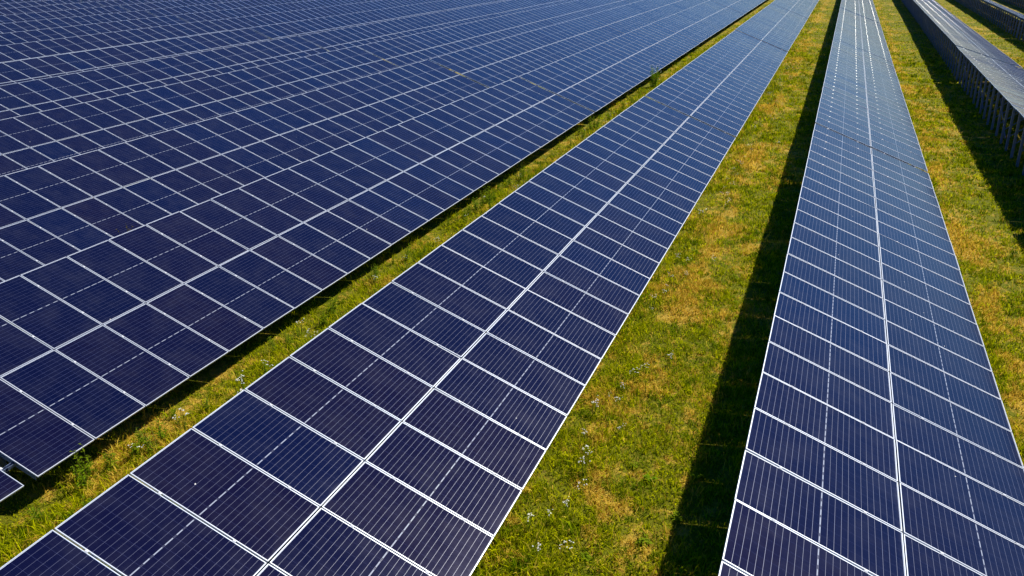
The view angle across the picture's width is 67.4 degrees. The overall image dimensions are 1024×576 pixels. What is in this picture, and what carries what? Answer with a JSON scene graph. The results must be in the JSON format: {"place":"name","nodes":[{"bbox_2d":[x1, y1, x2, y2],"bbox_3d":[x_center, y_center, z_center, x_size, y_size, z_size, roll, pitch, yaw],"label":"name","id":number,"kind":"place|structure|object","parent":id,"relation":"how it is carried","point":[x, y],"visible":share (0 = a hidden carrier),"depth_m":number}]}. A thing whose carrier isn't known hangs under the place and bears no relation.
{"place":"outdoors","nodes":[
{"label":"outdoors","id":0,"kind":"place"},
{"bbox_2d":[0,0,1023,575],"bbox_3d":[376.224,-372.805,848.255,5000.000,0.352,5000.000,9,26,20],"label":"ground","id":1,"kind":"structure","parent":0,"point":[618,470],"depth_m":16.64},
{"bbox_2d":[0,467,23,501],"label":"solar table","id":2,"kind":"object","parent":1,"relation":"on","point":[9,485],"visible":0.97,"depth_m":11.33},
{"bbox_2d":[0,0,45,3],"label":"solar table","id":3,"kind":"object","parent":1,"relation":"on","point":[8,1],"visible":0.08,"depth_m":89.19},
{"bbox_2d":[27,507,44,522],"bbox_3d":[-6.984,3.361,11.326,0.190,0.351,0.240,8,39,29],"label":"leafy weed","id":4,"kind":"object","parent":1,"relation":"on","point":[35,513],"visible":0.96,"depth_m":11.32},
{"bbox_2d":[0,0,81,8],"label":"solar table","id":5,"kind":"object","parent":1,"relation":"on","point":[27,4],"visible":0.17,"depth_m":84.74},
{"bbox_2d":[0,2,103,14],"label":"solar table","id":6,"kind":"object","parent":1,"relation":"on","point":[31,9],"visible":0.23,"depth_m":78.79},
{"bbox_2d":[0,5,128,23],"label":"solar table","id":7,"kind":"object","parent":1,"relation":"on","point":[12,18],"visible":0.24,"depth_m":72.60},
{"bbox_2d":[0,10,155,33],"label":"solar table","id":8,"kind":"object","parent":1,"relation":"on","point":[53,23],"visible":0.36,"depth_m":66.38},
{"bbox_2d":[70,458,91,488],"bbox_3d":[-6.719,2.929,11.987,0.251,0.632,0.272,16,33,35],"label":"leafy weed","id":9,"kind":"object","parent":1,"relation":"on","point":[84,478],"visible":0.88,"depth_m":12.00},
{"bbox_2d":[69,443,95,480],"bbox_3d":[-6.846,2.784,12.261,0.293,0.682,0.271,-4,29,-9],"label":"leafy weed","id":10,"kind":"object","parent":1,"relation":"on","point":[87,466],"visible":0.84,"depth_m":12.29},
{"bbox_2d":[81,494,92,507],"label":"leafy weed","id":11,"kind":"object","parent":1,"relation":"on","point":[84,502],"visible":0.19,"depth_m":11.31},
{"bbox_2d":[0,15,187,45],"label":"solar table","id":12,"kind":"object","parent":1,"relation":"on","point":[46,34],"visible":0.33,"depth_m":60.01},
{"bbox_2d":[78,0,111,2],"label":"solar table","id":13,"kind":"object","parent":1,"relation":"on","point":[96,1],"visible":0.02,"depth_m":90.47},
{"bbox_2d":[101,448,119,472],"bbox_3d":[-6.504,2.824,12.431,0.292,0.462,0.261,-4,14,-33],"label":"leafy weed","id":14,"kind":"object","parent":1,"relation":"on","point":[111,461],"visible":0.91,"depth_m":12.44},
{"bbox_2d":[0,20,227,78],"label":"solar table","id":15,"kind":"object","parent":1,"relation":"on","point":[26,50],"visible":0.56,"depth_m":53.59},
{"bbox_2d":[129,438,140,458],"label":"leafy weed","id":16,"kind":"object","parent":1,"relation":"on","point":[135,451],"visible":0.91,"depth_m":12.72},
{"bbox_2d":[0,28,270,85],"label":"solar table","id":17,"kind":"object","parent":1,"relation":"on","point":[18,71],"visible":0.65,"depth_m":46.93},
{"bbox_2d":[97,0,174,10],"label":"solar table","id":18,"kind":"object","parent":1,"relation":"on","point":[115,3],"visible":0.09,"depth_m":86.92},
{"bbox_2d":[134,424,146,444],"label":"leafy weed","id":19,"kind":"object","parent":1,"relation":"on","point":[139,434],"visible":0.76,"depth_m":13.14},
{"bbox_2d":[140,427,160,452],"bbox_3d":[-6.077,2.606,12.911,0.330,0.523,0.295,-9,25,17],"label":"leafy weed","id":20,"kind":"object","parent":1,"relation":"on","point":[145,442],"visible":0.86,"depth_m":12.88},
{"bbox_2d":[154,417,168,443],"bbox_3d":[-6.003,2.462,13.149,0.242,0.564,0.224,20,30,27],"label":"leafy weed","id":21,"kind":"object","parent":1,"relation":"on","point":[160,433],"visible":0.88,"depth_m":13.17},
{"bbox_2d":[0,36,328,119],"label":"solar table","id":22,"kind":"object","parent":1,"relation":"on","point":[28,97],"visible":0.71,"depth_m":40.11},
{"bbox_2d":[170,407,176,418],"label":"leafy weed","id":23,"kind":"object","parent":1,"relation":"on","point":[174,412],"visible":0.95,"depth_m":13.87},
{"bbox_2d":[172,408,187,430],"bbox_3d":[-5.801,2.346,13.492,0.206,0.499,0.301,13,27,39],"label":"flowering weed","id":24,"kind":"object","parent":1,"relation":"on","point":[184,423],"visible":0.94,"depth_m":13.51},
{"bbox_2d":[119,0,242,16],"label":"solar table","id":25,"kind":"object","parent":1,"relation":"on","point":[152,5],"visible":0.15,"depth_m":84.03},
{"bbox_2d":[0,46,397,175],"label":"solar table","id":26,"kind":"object","parent":1,"relation":"on","point":[27,141],"visible":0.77,"depth_m":32.89},
{"bbox_2d":[201,396,209,414],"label":"leafy weed","id":27,"kind":"object","parent":1,"relation":"on","point":[206,406],"visible":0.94,"depth_m":14.06},
{"bbox_2d":[146,0,310,21],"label":"solar table","id":28,"kind":"object","parent":1,"relation":"on","point":[174,11],"visible":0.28,"depth_m":81.13},
{"bbox_2d":[235,370,243,389],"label":"flowering weed","id":29,"kind":"object","parent":1,"relation":"on","point":[242,382],"visible":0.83,"depth_m":14.57},
{"bbox_2d":[0,60,487,282],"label":"solar table","id":30,"kind":"object","parent":1,"relation":"on","point":[60,208],"visible":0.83,"depth_m":25.15},
{"bbox_2d":[262,360,269,373],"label":"leafy weed","id":31,"kind":"object","parent":1,"relation":"on","point":[264,369],"visible":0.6,"depth_m":15.07},
{"bbox_2d":[176,0,366,27],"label":"solar table","id":32,"kind":"object","parent":1,"relation":"on","point":[209,16],"visible":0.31,"depth_m":77.70},
{"bbox_2d":[267,336,276,350],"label":"leafy weed","id":33,"kind":"object","parent":1,"relation":"on","point":[270,340],"visible":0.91,"depth_m":16.03},
{"bbox_2d":[285,333,293,347],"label":"leafy weed","id":34,"kind":"object","parent":1,"relation":"on","point":[288,339],"visible":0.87,"depth_m":16.19},
{"bbox_2d":[0,77,593,479],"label":"solar table","id":35,"kind":"object","parent":1,"relation":"on","point":[106,308],"visible":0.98,"depth_m":17.07},
{"bbox_2d":[210,0,403,37],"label":"solar table","id":36,"kind":"object","parent":1,"relation":"on","point":[237,23],"visible":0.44,"depth_m":72.71},
{"bbox_2d":[320,309,328,326],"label":"leafy weed","id":37,"kind":"object","parent":1,"relation":"on","point":[325,318],"visible":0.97,"depth_m":17.13},
{"bbox_2d":[326,299,336,315],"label":"leafy weed","id":38,"kind":"object","parent":1,"relation":"on","point":[331,312],"visible":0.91,"depth_m":17.63},
{"bbox_2d":[329,296,337,310],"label":"leafy weed","id":39,"kind":"object","parent":1,"relation":"on","point":[333,302],"visible":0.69,"depth_m":17.85},
{"bbox_2d":[251,2,447,45],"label":"solar table","id":40,"kind":"object","parent":1,"relation":"on","point":[295,28],"visible":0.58,"depth_m":67.49},
{"bbox_2d":[0,96,734,575],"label":"solar table","id":41,"kind":"object","parent":1,"relation":"on","point":[436,480],"visible":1,"depth_m":11.97},
{"bbox_2d":[370,266,378,283],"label":"leafy weed","id":42,"kind":"object","parent":1,"relation":"on","point":[375,277],"visible":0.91,"depth_m":19.23},
{"bbox_2d":[299,6,497,53],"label":"solar table","id":43,"kind":"object","parent":1,"relation":"on","point":[338,39],"visible":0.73,"depth_m":62.14},
{"bbox_2d":[393,0,441,5],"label":"solar table","id":44,"kind":"object","parent":1,"relation":"on","point":[407,2],"visible":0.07,"depth_m":90.77},
{"bbox_2d":[357,11,554,66],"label":"solar table","id":45,"kind":"object","parent":1,"relation":"on","point":[413,48],"visible":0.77,"depth_m":56.49},
{"bbox_2d":[430,0,507,9],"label":"solar table","id":46,"kind":"object","parent":1,"relation":"on","point":[450,4],"visible":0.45,"depth_m":87.50},
{"bbox_2d":[472,197,479,211],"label":"leafy weed","id":47,"kind":"object","parent":1,"relation":"on","point":[475,207],"visible":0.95,"depth_m":24.39},
{"bbox_2d":[480,187,488,205],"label":"leafy weed","id":48,"kind":"object","parent":1,"relation":"on","point":[483,198],"visible":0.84,"depth_m":24.82},
{"bbox_2d":[487,186,494,203],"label":"leafy weed","id":49,"kind":"object","parent":1,"relation":"on","point":[490,195],"visible":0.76,"depth_m":25.03},
{"bbox_2d":[517,169,524,179],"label":"leafy weed","id":50,"kind":"object","parent":1,"relation":"on","point":[522,177],"visible":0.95,"depth_m":27.76},
{"bbox_2d":[476,0,576,16],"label":"solar table","id":51,"kind":"object","parent":1,"relation":"on","point":[503,8],"visible":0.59,"depth_m":84.72},
{"bbox_2d":[430,16,623,87],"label":"solar table","id":52,"kind":"object","parent":1,"relation":"on","point":[492,64],"visible":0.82,"depth_m":50.82},
{"bbox_2d":[532,544,540,558],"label":"flowering weed","id":53,"kind":"object","parent":1,"relation":"on","point":[535,550],"visible":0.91,"depth_m":10.68},
{"bbox_2d":[559,540,573,555],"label":"flowering weed","id":54,"kind":"object","parent":1,"relation":"on","point":[566,548],"visible":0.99,"depth_m":10.77},
{"bbox_2d":[527,0,630,23],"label":"solar table","id":55,"kind":"object","parent":1,"relation":"on","point":[561,13],"visible":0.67,"depth_m":81.23},
{"bbox_2d":[578,456,586,476],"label":"flowering weed","id":56,"kind":"object","parent":1,"relation":"on","point":[582,465],"visible":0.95,"depth_m":12.27},
{"bbox_2d":[580,552,591,561],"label":"weed","id":57,"kind":"object","parent":1,"relation":"on","point":[586,556],"visible":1,"depth_m":10.76},
{"bbox_2d":[582,446,591,461],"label":"flowering weed","id":58,"kind":"object","parent":1,"relation":"on","point":[585,455],"visible":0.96,"depth_m":12.66},
{"bbox_2d":[591,400,598,415],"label":"flowering weed","id":59,"kind":"object","parent":1,"relation":"on","point":[596,402],"visible":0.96,"depth_m":13.89},
{"bbox_2d":[519,23,699,111],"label":"solar table","id":60,"kind":"object","parent":1,"relation":"on","point":[600,76],"visible":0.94,"depth_m":44.77},
{"bbox_2d":[625,0,640,2],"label":"solar table","id":61,"kind":"object","parent":1,"relation":"on","point":[631,1],"visible":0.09,"depth_m":98.85},
{"bbox_2d":[629,462,638,469],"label":"weed","id":62,"kind":"object","parent":1,"relation":"on","point":[634,465],"visible":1,"depth_m":12.61},
{"bbox_2d":[585,0,685,33],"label":"solar table","id":63,"kind":"object","parent":1,"relation":"on","point":[627,18],"visible":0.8,"depth_m":76.71},
{"bbox_2d":[635,531,652,546],"bbox_3d":[1.886,3.633,11.067,0.298,0.106,0.266,-16,29,-32],"label":"weed","id":64,"kind":"object","parent":1,"relation":"on","point":[642,539],"visible":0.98,"depth_m":11.03},
{"bbox_2d":[643,473,658,482],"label":"weed","id":65,"kind":"object","parent":1,"relation":"on","point":[645,476],"visible":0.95,"depth_m":12.30},
{"bbox_2d":[650,67,661,86],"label":"weed bush","id":66,"kind":"object","parent":1,"relation":"on","point":[654,80],"visible":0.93,"depth_m":45.59},
{"bbox_2d":[671,509,682,522],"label":"weed","id":67,"kind":"object","parent":1,"relation":"on","point":[677,517],"visible":1,"depth_m":11.51},
{"bbox_2d":[667,0,708,8],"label":"solar table","id":68,"kind":"object","parent":1,"relation":"on","point":[686,4],"visible":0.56,"depth_m":96.15},
{"bbox_2d":[688,472,702,481],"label":"weed","id":69,"kind":"object","parent":1,"relation":"on","point":[693,475],"visible":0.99,"depth_m":12.34},
{"bbox_2d":[653,0,743,42],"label":"solar table","id":70,"kind":"object","parent":1,"relation":"on","point":[701,22],"visible":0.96,"depth_m":71.15},
{"bbox_2d":[645,30,787,136],"bbox_3d":[13.007,-12.291,44.883,3.951,2.561,29.640,9,26,20],"label":"solar table","id":71,"kind":"object","parent":1,"relation":"on","point":[728,104],"visible":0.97,"depth_m":39.64},
{"bbox_2d":[712,0,764,13],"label":"solar table","id":72,"kind":"object","parent":1,"relation":"on","point":[743,6],"visible":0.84,"depth_m":91.78},
{"bbox_2d":[736,3,807,51],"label":"solar table","id":73,"kind":"object","parent":1,"relation":"on","point":[776,26],"visible":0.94,"depth_m":66.13},
{"bbox_2d":[772,0,818,17],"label":"solar table","id":74,"kind":"object","parent":1,"relation":"on","point":[804,8],"visible":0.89,"depth_m":88.28},
{"bbox_2d":[840,0,879,22],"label":"solar table","id":75,"kind":"object","parent":1,"relation":"on","point":[865,8],"visible":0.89,"depth_m":84.85},
{"bbox_2d":[834,7,891,61],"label":"solar table","id":76,"kind":"object","parent":1,"relation":"on","point":[856,30],"visible":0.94,"depth_m":61.12},
{"bbox_2d":[718,123,1023,575],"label":"solar table","id":77,"kind":"object","parent":1,"relation":"on","point":[826,426],"visible":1,"depth_m":11.90},
{"bbox_2d":[815,38,927,171],"bbox_3d":[18.313,-10.103,40.014,3.951,2.561,29.640,9,26,20],"label":"solar table","id":78,"kind":"object","parent":1,"relation":"on","point":[847,107],"visible":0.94,"depth_m":34.20},
{"bbox_2d":[901,0,938,7],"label":"solar table","id":79,"kind":"object","parent":1,"relation":"on","point":[905,2],"visible":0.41,"depth_m":101.95},
{"bbox_2d":[908,0,965,30],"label":"solar table","id":80,"kind":"object","parent":1,"relation":"on","point":[915,7],"visible":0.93,"depth_m":82.71},
{"bbox_2d":[923,10,1021,77],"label":"solar table","id":81,"kind":"object","parent":1,"relation":"on","point":[955,33],"visible":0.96,"depth_m":57.29},
{"bbox_2d":[955,0,1006,11],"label":"solar table","id":82,"kind":"object","parent":1,"relation":"on","point":[970,3],"visible":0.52,"depth_m":99.38},
{"bbox_2d":[956,46,1023,175],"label":"solar table","id":83,"kind":"object","parent":1,"relation":"on","point":[1005,80],"visible":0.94,"depth_m":38.49},
{"bbox_2d":[975,0,1023,35],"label":"solar table","id":84,"kind":"object","parent":1,"relation":"on","point":[1012,13],"visible":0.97,"depth_m":80.11},
{"bbox_2d":[1002,0,1023,8],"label":"solar table","id":85,"kind":"object","parent":1,"relation":"on","point":[1017,3],"visible":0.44,"depth_m":103.31},
{"bbox_2d":[1016,15,1023,40],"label":"solar table","id":86,"kind":"object","parent":1,"relation":"on","point":[1021,18],"visible":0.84,"depth_m":68.34}
]}

